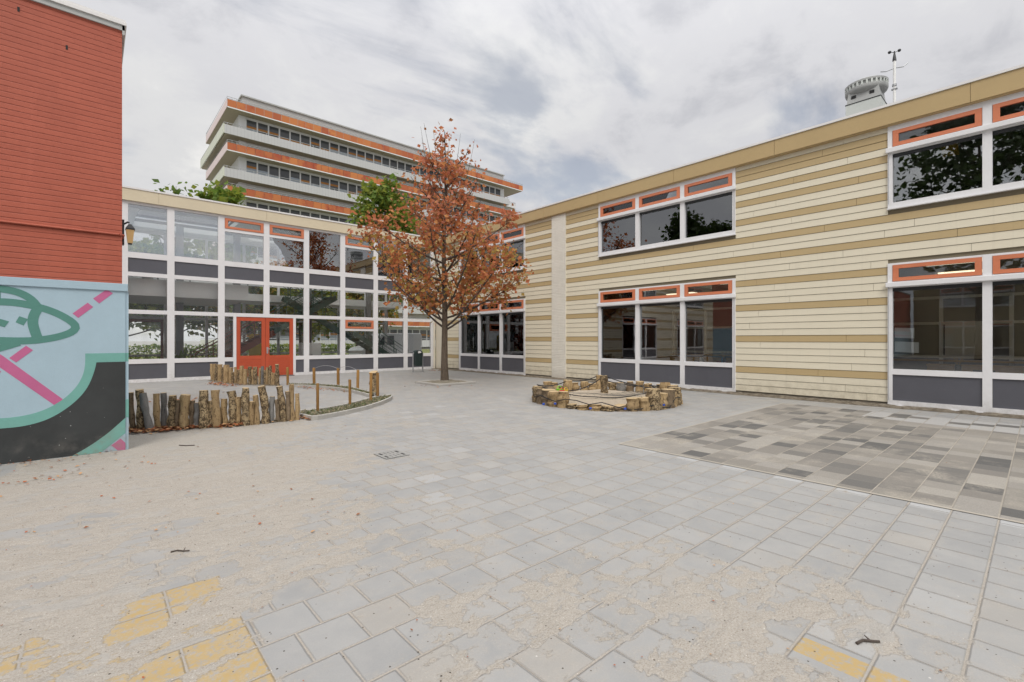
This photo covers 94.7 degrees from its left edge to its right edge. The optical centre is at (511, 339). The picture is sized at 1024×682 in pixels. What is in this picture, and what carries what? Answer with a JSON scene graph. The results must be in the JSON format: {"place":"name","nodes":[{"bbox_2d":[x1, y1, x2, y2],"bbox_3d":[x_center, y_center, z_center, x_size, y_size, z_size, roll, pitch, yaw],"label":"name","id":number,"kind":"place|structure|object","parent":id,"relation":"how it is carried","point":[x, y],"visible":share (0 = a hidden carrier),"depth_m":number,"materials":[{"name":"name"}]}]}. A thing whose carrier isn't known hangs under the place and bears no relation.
{"place":"outdoors","nodes":[
{"label":"outdoors","id":0,"kind":"place"},
{"bbox_2d":[142,179,211,356],"bbox_3d":[-18.560,-3.554,25.971,3.782,10.326,3.472,0,0,-42],"label":"green tree","id":1,"kind":"object","parent":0,"point":[198,247],"visible":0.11,"depth_m":25.99,"materials":[{"name":"green plant"}]},
{"bbox_2d":[185,180,262,351],"bbox_3d":[-17.933,-4.165,29.695,5.550,11.538,4.983,0,0,-42],"label":"green tree","id":2,"kind":"object","parent":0,"point":[234,195],"visible":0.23,"depth_m":29.11,"materials":[{"name":"green plant"}]},
{"bbox_2d":[131,349,435,358],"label":"lawn","id":3,"kind":"structure","parent":0,"point":[425,350],"depth_m":54.66,"materials":[{"name":"green plant"}]},
{"bbox_2d":[128,240,197,340],"bbox_3d":[-22.823,-2.359,28.365,7.507,7.934,6.950,0,0,20],"label":"garden tree","id":4,"kind":"object","parent":3,"relation":"on","point":[136,247],"visible":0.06,"depth_m":28.45,"materials":[{"name":"green plant"}]},
{"bbox_2d":[131,239,215,337],"bbox_3d":[-24.159,-2.679,33.528,7.686,8.566,8.303,0,0,-13],"label":"garden tree","id":5,"kind":"object","parent":3,"relation":"on","point":[193,327],"visible":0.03,"depth_m":33.31,"materials":[{"name":"green plant"}]},
{"bbox_2d":[184,256,287,348],"bbox_3d":[-20.031,-2.411,33.233,7.283,8.043,7.445,0,0,-42],"label":"garden tree","id":6,"kind":"object","parent":3,"relation":"on","point":[254,308],"visible":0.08,"depth_m":32.78,"materials":[{"name":"green plant"}]},
{"bbox_2d":[129,343,355,358],"bbox_3d":[-23.584,1.023,41.393,32.255,1.554,1.701,0,0,-42],"label":"hedge","id":7,"kind":"object","parent":3,"relation":"on","point":[158,347],"visible":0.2,"depth_m":39.47,"materials":[{"name":"green plant"}]},
{"bbox_2d":[255,262,354,355],"bbox_3d":[-16.442,-2.272,37.034,7.916,7.761,7.324,0,0,-42],"label":"garden tree","id":8,"kind":"object","parent":3,"relation":"on","point":[321,329],"visible":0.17,"depth_m":36.37,"materials":[{"name":"green plant"}]},
{"bbox_2d":[320,292,399,345],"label":"garden tree","id":9,"kind":"object","parent":3,"relation":"on","point":[359,312],"visible":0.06,"depth_m":40.31,"materials":[{"name":"green plant"}]},
{"bbox_2d":[299,343,320,355],"bbox_3d":[-9.893,0.869,23.111,0.900,1.438,0.535,0,0,-42],"label":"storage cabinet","id":10,"kind":"object","parent":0,"point":[314,348],"visible":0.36,"depth_m":22.94,"materials":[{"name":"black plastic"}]},
{"bbox_2d":[200,94,522,350],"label":"apartment tower","id":11,"kind":"structure","parent":0,"point":[273,157],"depth_m":71.29,"materials":[{"name":"concrete"}]},
{"bbox_2d":[246,119,256,131],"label":"window","id":12,"kind":"structure","parent":11,"relation":"in","point":[250,124],"depth_m":66.15,"materials":[{"name":"grey glass"}]},
{"bbox_2d":[246,160,256,173],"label":"window","id":13,"kind":"structure","parent":11,"relation":"in","point":[250,165],"depth_m":66.15,"materials":[{"name":"grey glass"}]},
{"bbox_2d":[257,122,267,134],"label":"window","id":14,"kind":"structure","parent":11,"relation":"in","point":[261,127],"depth_m":67.09,"materials":[{"name":"grey glass"}]},
{"bbox_2d":[257,163,267,175],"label":"window","id":15,"kind":"structure","parent":11,"relation":"in","point":[262,168],"depth_m":67.09,"materials":[{"name":"grey glass"}]},
{"bbox_2d":[268,125,278,137],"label":"window","id":16,"kind":"structure","parent":11,"relation":"in","point":[273,130],"depth_m":68.05,"materials":[{"name":"grey glass"}]},
{"bbox_2d":[268,165,278,177],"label":"window","id":17,"kind":"structure","parent":11,"relation":"in","point":[272,170],"depth_m":68.05,"materials":[{"name":"grey glass"}]},
{"bbox_2d":[279,128,289,140],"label":"window","id":18,"kind":"structure","parent":11,"relation":"in","point":[284,133],"depth_m":69.03,"materials":[{"name":"grey glass"}]},
{"bbox_2d":[279,167,289,180],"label":"window","id":19,"kind":"structure","parent":11,"relation":"in","point":[285,173],"depth_m":69.03,"materials":[{"name":"grey glass"}]},
{"bbox_2d":[290,131,299,143],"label":"window","id":20,"kind":"structure","parent":11,"relation":"in","point":[295,136],"depth_m":70.05,"materials":[{"name":"grey glass"}]},
{"bbox_2d":[290,170,299,182],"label":"window","id":21,"kind":"structure","parent":11,"relation":"in","point":[294,175],"depth_m":69.98,"materials":[{"name":"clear glass"}]},
{"bbox_2d":[300,134,309,145],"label":"window","id":22,"kind":"structure","parent":11,"relation":"in","point":[303,138],"depth_m":70.91,"materials":[{"name":"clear glass"}]},
{"bbox_2d":[300,172,309,184],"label":"window","id":23,"kind":"structure","parent":11,"relation":"in","point":[304,177],"depth_m":70.91,"materials":[{"name":"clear glass"}]},
{"bbox_2d":[310,137,319,148],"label":"window","id":24,"kind":"structure","parent":11,"relation":"in","point":[313,141],"depth_m":71.96,"materials":[{"name":"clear glass"}]},
{"bbox_2d":[310,174,319,186],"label":"window","id":25,"kind":"structure","parent":11,"relation":"in","point":[314,179],"depth_m":71.93,"materials":[{"name":"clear glass"}]},
{"bbox_2d":[320,139,329,151],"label":"window","id":26,"kind":"structure","parent":11,"relation":"in","point":[323,144],"depth_m":72.98,"materials":[{"name":"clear glass"}]},
{"bbox_2d":[320,177,329,188],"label":"window","id":27,"kind":"structure","parent":11,"relation":"in","point":[325,182],"depth_m":72.93,"materials":[{"name":"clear glass"}]},
{"bbox_2d":[330,179,338,190],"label":"window","id":28,"kind":"structure","parent":11,"relation":"in","point":[333,183],"depth_m":73.92,"materials":[{"name":"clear glass"}]},
{"bbox_2d":[339,181,347,192],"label":"window","id":29,"kind":"structure","parent":11,"relation":"in","point":[342,185],"depth_m":74.86,"materials":[{"name":"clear glass"}]},
{"bbox_2d":[348,183,356,194],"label":"window","id":30,"kind":"structure","parent":11,"relation":"in","point":[351,187],"depth_m":75.85,"materials":[{"name":"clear glass"}]},
{"bbox_2d":[345,173,420,332],"bbox_3d":[-9.294,-5.183,34.683,6.611,13.576,6.013,0,0,-42],"label":"green tree","id":31,"kind":"object","parent":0,"point":[374,194],"visible":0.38,"depth_m":33.78,"materials":[{"name":"green plant"}]},
{"bbox_2d":[0,341,1023,681],"bbox_3d":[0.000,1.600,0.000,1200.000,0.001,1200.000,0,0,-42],"label":"pavement","id":32,"kind":"structure","parent":0,"point":[500,529],"depth_m":3.45,"materials":[{"name":"beige concrete"}]},
{"bbox_2d":[0,0,128,464],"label":"red brick gym","id":33,"kind":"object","parent":32,"relation":"on","point":[64,342],"visible":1,"depth_m":6.44,"materials":[{"name":"brick"}]},
{"bbox_2d":[122,219,134,245],"bbox_3d":[-5.876,-1.630,7.221,0.165,0.380,0.116,0,0,-42],"label":"wall lamp","id":34,"kind":"object","parent":33,"relation":"attached to","point":[130,229],"visible":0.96,"depth_m":7.20,"materials":[{"name":"black plastic"}]},
{"bbox_2d":[129,419,299,430],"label":"fallen leaves","id":35,"kind":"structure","parent":32,"relation":"on","point":[198,427],"depth_m":8.48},
{"bbox_2d":[129,392,135,428],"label":"palisade log","id":36,"kind":"object","parent":35,"relation":"on","point":[132,422],"visible":0.66,"depth_m":8.29,"materials":[{"name":"wood"}]},
{"bbox_2d":[135,389,144,428],"bbox_3d":[-6.560,1.266,8.335,0.150,0.794,0.153,0,0,-42],"label":"palisade log","id":37,"kind":"object","parent":35,"relation":"on","point":[139,419],"visible":0.66,"depth_m":8.29,"materials":[{"name":"brown wood"}]},
{"bbox_2d":[139,392,153,429],"bbox_3d":[-6.431,1.298,8.314,0.230,0.738,0.130,0,0,-15],"label":"palisade log","id":38,"kind":"object","parent":35,"relation":"on","point":[144,406],"visible":0.9,"depth_m":8.27,"materials":[{"name":"wood"}]},
{"bbox_2d":[153,393,160,426],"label":"palisade log","id":39,"kind":"object","parent":35,"relation":"on","point":[156,407],"visible":0.88,"depth_m":8.44,"materials":[{"name":"wood"}]},
{"bbox_2d":[160,392,167,425],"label":"palisade log","id":40,"kind":"object","parent":35,"relation":"on","point":[164,413],"visible":0.81,"depth_m":8.53,"materials":[{"name":"wood"}]},
{"bbox_2d":[166,395,176,427],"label":"palisade log","id":41,"kind":"object","parent":35,"relation":"on","point":[171,406],"visible":0.79,"depth_m":8.45,"materials":[{"name":"brown wood"}]},
{"bbox_2d":[174,400,179,425],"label":"palisade log","id":42,"kind":"object","parent":35,"relation":"on","point":[177,412],"visible":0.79,"depth_m":8.48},
{"bbox_2d":[178,394,190,428],"bbox_3d":[-5.918,1.322,8.529,0.185,0.681,0.181,0,0,-42],"label":"palisade log","id":43,"kind":"object","parent":35,"relation":"on","point":[184,399],"visible":0.88,"depth_m":8.48,"materials":[{"name":"wood"}]},
{"bbox_2d":[189,400,194,424],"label":"palisade log","id":44,"kind":"object","parent":35,"relation":"on","point":[191,412],"visible":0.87,"depth_m":8.56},
{"bbox_2d":[193,402,198,425],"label":"palisade log","id":45,"kind":"object","parent":35,"relation":"on","point":[196,414],"visible":0.62,"depth_m":8.57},
{"bbox_2d":[198,390,209,428],"bbox_3d":[-5.583,1.290,8.560,0.178,0.744,0.174,0,0,-42],"label":"palisade log","id":46,"kind":"object","parent":35,"relation":"on","point":[203,404],"visible":0.89,"depth_m":8.50,"materials":[{"name":"brown wood"}]},
{"bbox_2d":[211,390,221,427],"bbox_3d":[-5.416,1.293,8.654,0.172,0.746,0.176,0,0,-12],"label":"palisade log","id":47,"kind":"object","parent":35,"relation":"on","point":[216,414],"visible":0.93,"depth_m":8.60,"materials":[{"name":"wood"}]},
{"bbox_2d":[220,399,228,424],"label":"palisade log","id":48,"kind":"object","parent":35,"relation":"on","point":[223,407],"visible":0.85,"depth_m":8.75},
{"bbox_2d":[227,390,236,425],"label":"palisade log","id":49,"kind":"object","parent":35,"relation":"on","point":[232,396],"visible":0.87,"depth_m":8.73,"materials":[{"name":"brown wood"}]},
{"bbox_2d":[235,397,241,425],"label":"palisade log","id":50,"kind":"object","parent":35,"relation":"on","point":[238,410],"visible":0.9,"depth_m":8.79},
{"bbox_2d":[240,387,249,425],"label":"palisade log","id":51,"kind":"object","parent":35,"relation":"on","point":[245,404],"visible":0.88,"depth_m":8.78,"materials":[{"name":"brown wood"}]},
{"bbox_2d":[249,401,254,424],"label":"palisade log","id":52,"kind":"object","parent":35,"relation":"on","point":[251,411],"visible":0.91,"depth_m":8.84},
{"bbox_2d":[253,395,259,424],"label":"palisade log","id":53,"kind":"object","parent":35,"relation":"on","point":[256,412],"visible":0.88,"depth_m":8.89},
{"bbox_2d":[258,385,269,423],"bbox_3d":[-4.740,1.268,9.018,0.209,0.791,0.170,0,0,-42],"label":"palisade log","id":54,"kind":"object","parent":35,"relation":"on","point":[264,399],"visible":0.89,"depth_m":8.98,"materials":[{"name":"brown wood"}]},
{"bbox_2d":[269,396,274,421],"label":"palisade log","id":55,"kind":"object","parent":35,"relation":"on","point":[271,406],"visible":0.93,"depth_m":9.11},
{"bbox_2d":[275,399,279,421],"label":"palisade log","id":56,"kind":"object","parent":35,"relation":"on","point":[277,416],"visible":0.92,"depth_m":9.16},
{"bbox_2d":[276,386,286,421],"bbox_3d":[-4.513,1.286,9.266,0.204,0.764,0.162,0,0,11],"label":"palisade log","id":57,"kind":"object","parent":35,"relation":"on","point":[282,403],"visible":0.9,"depth_m":9.22,"materials":[{"name":"brown wood"}]},
{"bbox_2d":[285,391,290,420],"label":"palisade log","id":58,"kind":"object","parent":35,"relation":"on","point":[288,407],"visible":0.9,"depth_m":9.28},
{"bbox_2d":[289,384,294,420],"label":"palisade log","id":59,"kind":"object","parent":35,"relation":"on","point":[291,390],"visible":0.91,"depth_m":9.34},
{"bbox_2d":[295,393,299,419],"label":"palisade log","id":60,"kind":"object","parent":35,"relation":"on","point":[297,407],"visible":0.91,"depth_m":9.39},
{"bbox_2d":[208,380,275,385],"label":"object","id":61,"kind":"structure","parent":32,"relation":"on","point":[241,384],"depth_m":16.71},
{"bbox_2d":[223,365,229,382],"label":"palisade log","id":62,"kind":"object","parent":61,"relation":"on","point":[226,372],"visible":0.69,"depth_m":17.27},
{"bbox_2d":[275,364,279,385],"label":"palisade log","id":63,"kind":"object","parent":61,"relation":"on","point":[277,374],"visible":0.9,"depth_m":16.40,"materials":[{"name":"brown wood"}]},
{"bbox_2d":[122,185,433,382],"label":"glass pavilion","id":64,"kind":"structure","parent":32,"relation":"on","point":[320,254],"depth_m":21.45,"materials":[{"name":"glass"},{"name":"white aluminium"},{"name":"orange painted steel"}]},
{"bbox_2d":[129,319,163,358],"bbox_3d":[-17.435,0.300,22.329,1.540,2.560,0.058,0,0,-42],"label":"rear door","id":65,"kind":"structure","parent":64,"relation":"in","point":[130,320],"depth_m":22.76,"materials":[{"name":"grey metal"}]},
{"bbox_2d":[162,347,200,357],"bbox_3d":[-13.813,0.932,19.818,1.497,1.312,1.384,0,0,-42],"label":"potted plant","id":66,"kind":"object","parent":64,"relation":"on","point":[182,354],"visible":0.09,"depth_m":19.72,"materials":[{"name":"green plant"}]},
{"bbox_2d":[236,317,264,371],"bbox_3d":[-11.158,0.305,20.170,1.115,2.530,0.060,0,0,-42],"label":"door leaf","id":67,"kind":"structure","parent":64,"relation":"in","point":[257,361],"depth_m":20.13,"materials":[{"name":"red paint"}]},
{"bbox_2d":[265,318,292,374],"bbox_3d":[-10.283,0.305,20.894,1.135,2.530,0.144,0,0,-42],"label":"door leaf","id":68,"kind":"structure","parent":64,"relation":"in","point":[284,361],"depth_m":20.94,"materials":[{"name":"red paint"}]},
{"bbox_2d":[288,384,368,396],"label":"bed kerb","id":69,"kind":"structure","parent":32,"relation":"on","point":[343,389],"depth_m":14.96,"materials":[{"name":"concrete"}]},
{"bbox_2d":[287,383,391,415],"bbox_3d":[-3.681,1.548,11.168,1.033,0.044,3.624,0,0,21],"label":"planting bed","id":70,"kind":"object","parent":32,"relation":"on","point":[338,408],"visible":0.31,"depth_m":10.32,"materials":[{"name":"plant"}]},
{"bbox_2d":[316,383,318,410],"bbox_3d":[-4.226,1.298,10.259,0.059,0.705,0.069,0,0,-27],"label":"garden post","id":71,"kind":"object","parent":70,"relation":"on","point":[317,396],"visible":0.77,"depth_m":10.23,"materials":[{"name":"brown wood"}]},
{"bbox_2d":[301,395,386,410],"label":"bed kerb","id":72,"kind":"structure","parent":32,"relation":"on","point":[343,404],"depth_m":11.04,"materials":[{"name":"concrete"}]},
{"bbox_2d":[300,396,392,420],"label":"bed kerb","id":73,"kind":"structure","parent":32,"relation":"on","point":[344,412],"depth_m":10.09,"materials":[{"name":"concrete"}]},
{"bbox_2d":[348,333,421,354],"bbox_3d":[-8.947,0.558,33.567,1.910,2.074,4.870,0,0,43],"label":"parked van","id":74,"kind":"object","parent":32,"relation":"on","point":[414,341],"visible":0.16,"depth_m":33.24,"materials":[{"name":"white paint"}]},
{"bbox_2d":[374,450,409,458],"bbox_3d":[-1.672,1.592,6.562,0.360,0.007,0.380,0,0,-42],"label":"drain grate","id":75,"kind":"object","parent":32,"relation":"on","point":[391,454],"visible":1,"depth_m":6.54,"materials":[{"name":"metal"}]},
{"bbox_2d":[412,350,422,371],"bbox_3d":[-4.670,1.060,23.433,0.582,1.080,0.349,0,0,-42],"label":"litter bin","id":76,"kind":"object","parent":32,"relation":"on","point":[417,357],"visible":0.99,"depth_m":23.30,"materials":[{"name":"metal"}]},
{"bbox_2d":[347,118,533,379],"bbox_3d":[-2.385,-3.196,18.277,6.518,9.600,6.357,0,0,3],"label":"maple tree","id":77,"kind":"object","parent":32,"relation":"on","point":[431,235],"visible":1,"depth_m":17.36,"materials":[{"name":"orange plant"}]},
{"bbox_2d":[422,379,466,383],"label":"tree pit soil","id":78,"kind":"object","parent":32,"relation":"on","point":[443,381],"visible":0.92,"depth_m":17.30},
{"bbox_2d":[415,379,474,385],"bbox_3d":[-2.464,1.562,17.366,1.600,0.075,1.600,0,0,-42],"label":"tree pit kerb","id":79,"kind":"object","parent":32,"relation":"on","point":[444,384],"visible":0.79,"depth_m":16.84,"materials":[{"name":"concrete"}]},
{"bbox_2d":[0,370,948,680],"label":"fallen leaves","id":80,"kind":"object","parent":32,"relation":"on","point":[166,428],"visible":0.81,"depth_m":8.23,"materials":[{"name":"orange plant"}]},
{"bbox_2d":[541,389,554,405],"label":"sandpit log","id":81,"kind":"object","parent":32,"relation":"on","point":[544,394],"visible":0.49,"depth_m":11.50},
{"bbox_2d":[547,390,558,406],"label":"sandpit log","id":82,"kind":"object","parent":32,"relation":"on","point":[552,395],"visible":0.59,"depth_m":11.25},
{"bbox_2d":[557,391,569,407],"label":"sandpit log","id":83,"kind":"object","parent":32,"relation":"on","point":[561,396],"visible":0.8,"depth_m":11.06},
{"bbox_2d":[532,375,679,410],"bbox_3d":[2.291,1.246,12.229,4.247,0.672,3.858,0,0,-42],"label":"sandpit","id":84,"kind":"object","parent":32,"relation":"on","point":[631,395],"visible":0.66,"depth_m":11.40,"materials":[{"name":"brown wood"}]},
{"bbox_2d":[626,397,639,411],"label":"sandpit log","id":85,"kind":"object","parent":32,"relation":"on","point":[632,403],"visible":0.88,"depth_m":10.53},
{"bbox_2d":[637,397,650,410],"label":"sandpit log","id":86,"kind":"object","parent":32,"relation":"on","point":[644,403],"visible":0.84,"depth_m":10.58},
{"bbox_2d":[645,388,661,410],"bbox_3d":[3.239,1.392,10.809,0.348,0.545,0.369,0,0,-42],"label":"sandpit log","id":87,"kind":"object","parent":32,"relation":"on","point":[653,395],"visible":0.77,"depth_m":10.68,"materials":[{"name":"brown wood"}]},
{"bbox_2d":[660,392,667,408],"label":"sandpit log","id":88,"kind":"object","parent":32,"relation":"on","point":[663,399],"visible":0.48,"depth_m":10.85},
{"bbox_2d":[661,388,674,407],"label":"sandpit log","id":89,"kind":"object","parent":32,"relation":"on","point":[671,395],"visible":0.55,"depth_m":11.02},
{"bbox_2d":[668,387,681,405],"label":"sandpit log","id":90,"kind":"object","parent":32,"relation":"on","point":[678,392],"visible":0.45,"depth_m":11.47,"materials":[{"name":"brown wood"}]},
{"bbox_2d":[431,368,1023,418],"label":"soil strip","id":91,"kind":"object","parent":32,"relation":"on","point":[970,412],"visible":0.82,"depth_m":12.16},
{"bbox_2d":[433,64,1023,414],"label":"school wing","id":92,"kind":"structure","parent":32,"relation":"on","point":[823,260],"depth_m":13.62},
{"bbox_2d":[459,298,525,374],"bbox_3d":[-1.081,-0.121,22.746,0.190,3.418,5.070,0,0,-42],"label":"window","id":93,"kind":"structure","parent":92,"relation":"in","point":[493,340],"depth_m":22.53,"materials":[{"name":"white metal"}]},
{"bbox_2d":[459,224,525,279],"bbox_3d":[-1.081,-4.133,22.746,0.190,2.023,5.070,0,0,-42],"label":"window","id":94,"kind":"structure","parent":92,"relation":"in","point":[518,235],"depth_m":21.57,"materials":[{"name":"glass"}]},
{"bbox_2d":[597,278,735,391],"bbox_3d":[4.973,-0.121,15.958,0.190,3.418,5.140,0,0,-42],"label":"window","id":95,"kind":"structure","parent":92,"relation":"in","point":[619,323],"depth_m":16.21,"materials":[{"name":"white metal"}]},
{"bbox_2d":[597,168,735,256],"bbox_3d":[4.973,-4.133,15.958,0.190,2.023,5.140,0,0,-42],"label":"window","id":96,"kind":"structure","parent":92,"relation":"in","point":[651,219],"depth_m":15.73,"materials":[{"name":"glass"}]},
{"bbox_2d":[845,75,888,115],"bbox_3d":[11.024,-6.763,14.682,1.100,2.485,1.100,0,0,-42],"label":"roof ventilator","id":97,"kind":"object","parent":92,"relation":"on","point":[865,94],"visible":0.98,"depth_m":14.33,"materials":[{"name":"white plastic"}]},
{"bbox_2d":[881,49,908,101],"bbox_3d":[11.167,-7.005,13.774,0.799,2.970,0.151,0,0,9],"label":"weather mast","id":98,"kind":"object","parent":92,"relation":"on","point":[894,84],"visible":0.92,"depth_m":13.75,"materials":[{"name":"metal"}]},
{"bbox_2d":[895,328,913,337],"bbox_3d":[9.322,-0.160,11.209,0.002,0.260,0.360,0,0,-42],"label":"paper sheet","id":99,"kind":"object","parent":92,"relation":"attached to","point":[904,332],"visible":1,"depth_m":11.21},
{"bbox_2d":[895,341,918,352],"bbox_3d":[9.349,0.175,11.179,0.002,0.270,0.440,0,0,-42],"label":"paper sheet","id":100,"kind":"object","parent":92,"relation":"attached to","point":[911,347],"visible":1,"depth_m":11.17,"materials":[{"name":"paper"}]},
{"bbox_2d":[941,143,958,156],"bbox_3d":[9.852,-4.280,10.615,0.002,0.320,0.310,0,0,-42],"label":"paper sheet","id":101,"kind":"object","parent":92,"relation":"attached to","point":[951,150],"visible":1,"depth_m":10.61,"materials":[{"name":"paper"}]},
{"bbox_2d":[885,251,1023,414],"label":"window","id":102,"kind":"structure","parent":92,"relation":"in","point":[987,390],"depth_m":10.38,"materials":[{"name":"white metal"}]},
{"bbox_2d":[885,91,1023,209],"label":"window","id":103,"kind":"structure","parent":92,"relation":"in","point":[988,123],"depth_m":10.35,"materials":[{"name":"white metal"}]},
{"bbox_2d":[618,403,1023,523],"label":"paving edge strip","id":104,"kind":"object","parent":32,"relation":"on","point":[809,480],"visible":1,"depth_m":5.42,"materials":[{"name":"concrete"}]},
{"bbox_2d":[855,635,879,644],"bbox_3d":[1.872,1.589,2.502,0.136,0.022,0.048,0,0,-7],"label":"twig","id":105,"kind":"object","parent":32,"relation":"on","point":[858,642],"visible":1,"depth_m":2.49,"materials":[{"name":"wood"}]},
{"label":"planting bed","id":106,"kind":"structure","parent":32,"relation":"on","visible":0},
{"bbox_2d":[369,370,377,394],"bbox_3d":[-4.008,1.262,13.647,0.252,0.728,0.272,0,0,17],"label":"gnarled stump","id":107,"kind":"object","parent":106,"relation":"on","point":[374,381],"visible":0.54,"depth_m":13.57,"materials":[{"name":"wood"}]},
{"bbox_2d":[68,0,1023,340],"label":"sky","id":108,"kind":"structure","parent":0,"point":[560,99],"materials":[{"name":"white"}]},
{"bbox_2d":[568,389,645,405],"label":"play sand","id":109,"kind":"structure","parent":0,"point":[610,401],"depth_m":11.60,"materials":[{"name":"sand"}]},
{"bbox_2d":[563,380,572,391],"bbox_3d":[1.544,1.392,13.106,0.282,0.553,0.301,0,0,-6],"label":"sandpit post","id":110,"kind":"object","parent":109,"relation":"on","point":[568,384],"visible":0.52,"depth_m":13.02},
{"bbox_2d":[600,375,607,392],"bbox_3d":[2.374,1.290,12.113,0.232,0.749,0.216,0,0,-42],"label":"sandpit post","id":111,"kind":"object","parent":109,"relation":"on","point":[604,383],"visible":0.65,"depth_m":12.03,"materials":[{"name":"brown wood"}]},
{"bbox_2d":[621,403,1023,521],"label":"brick paving","id":112,"kind":"structure","parent":0,"point":[908,457],"depth_m":6.80,"materials":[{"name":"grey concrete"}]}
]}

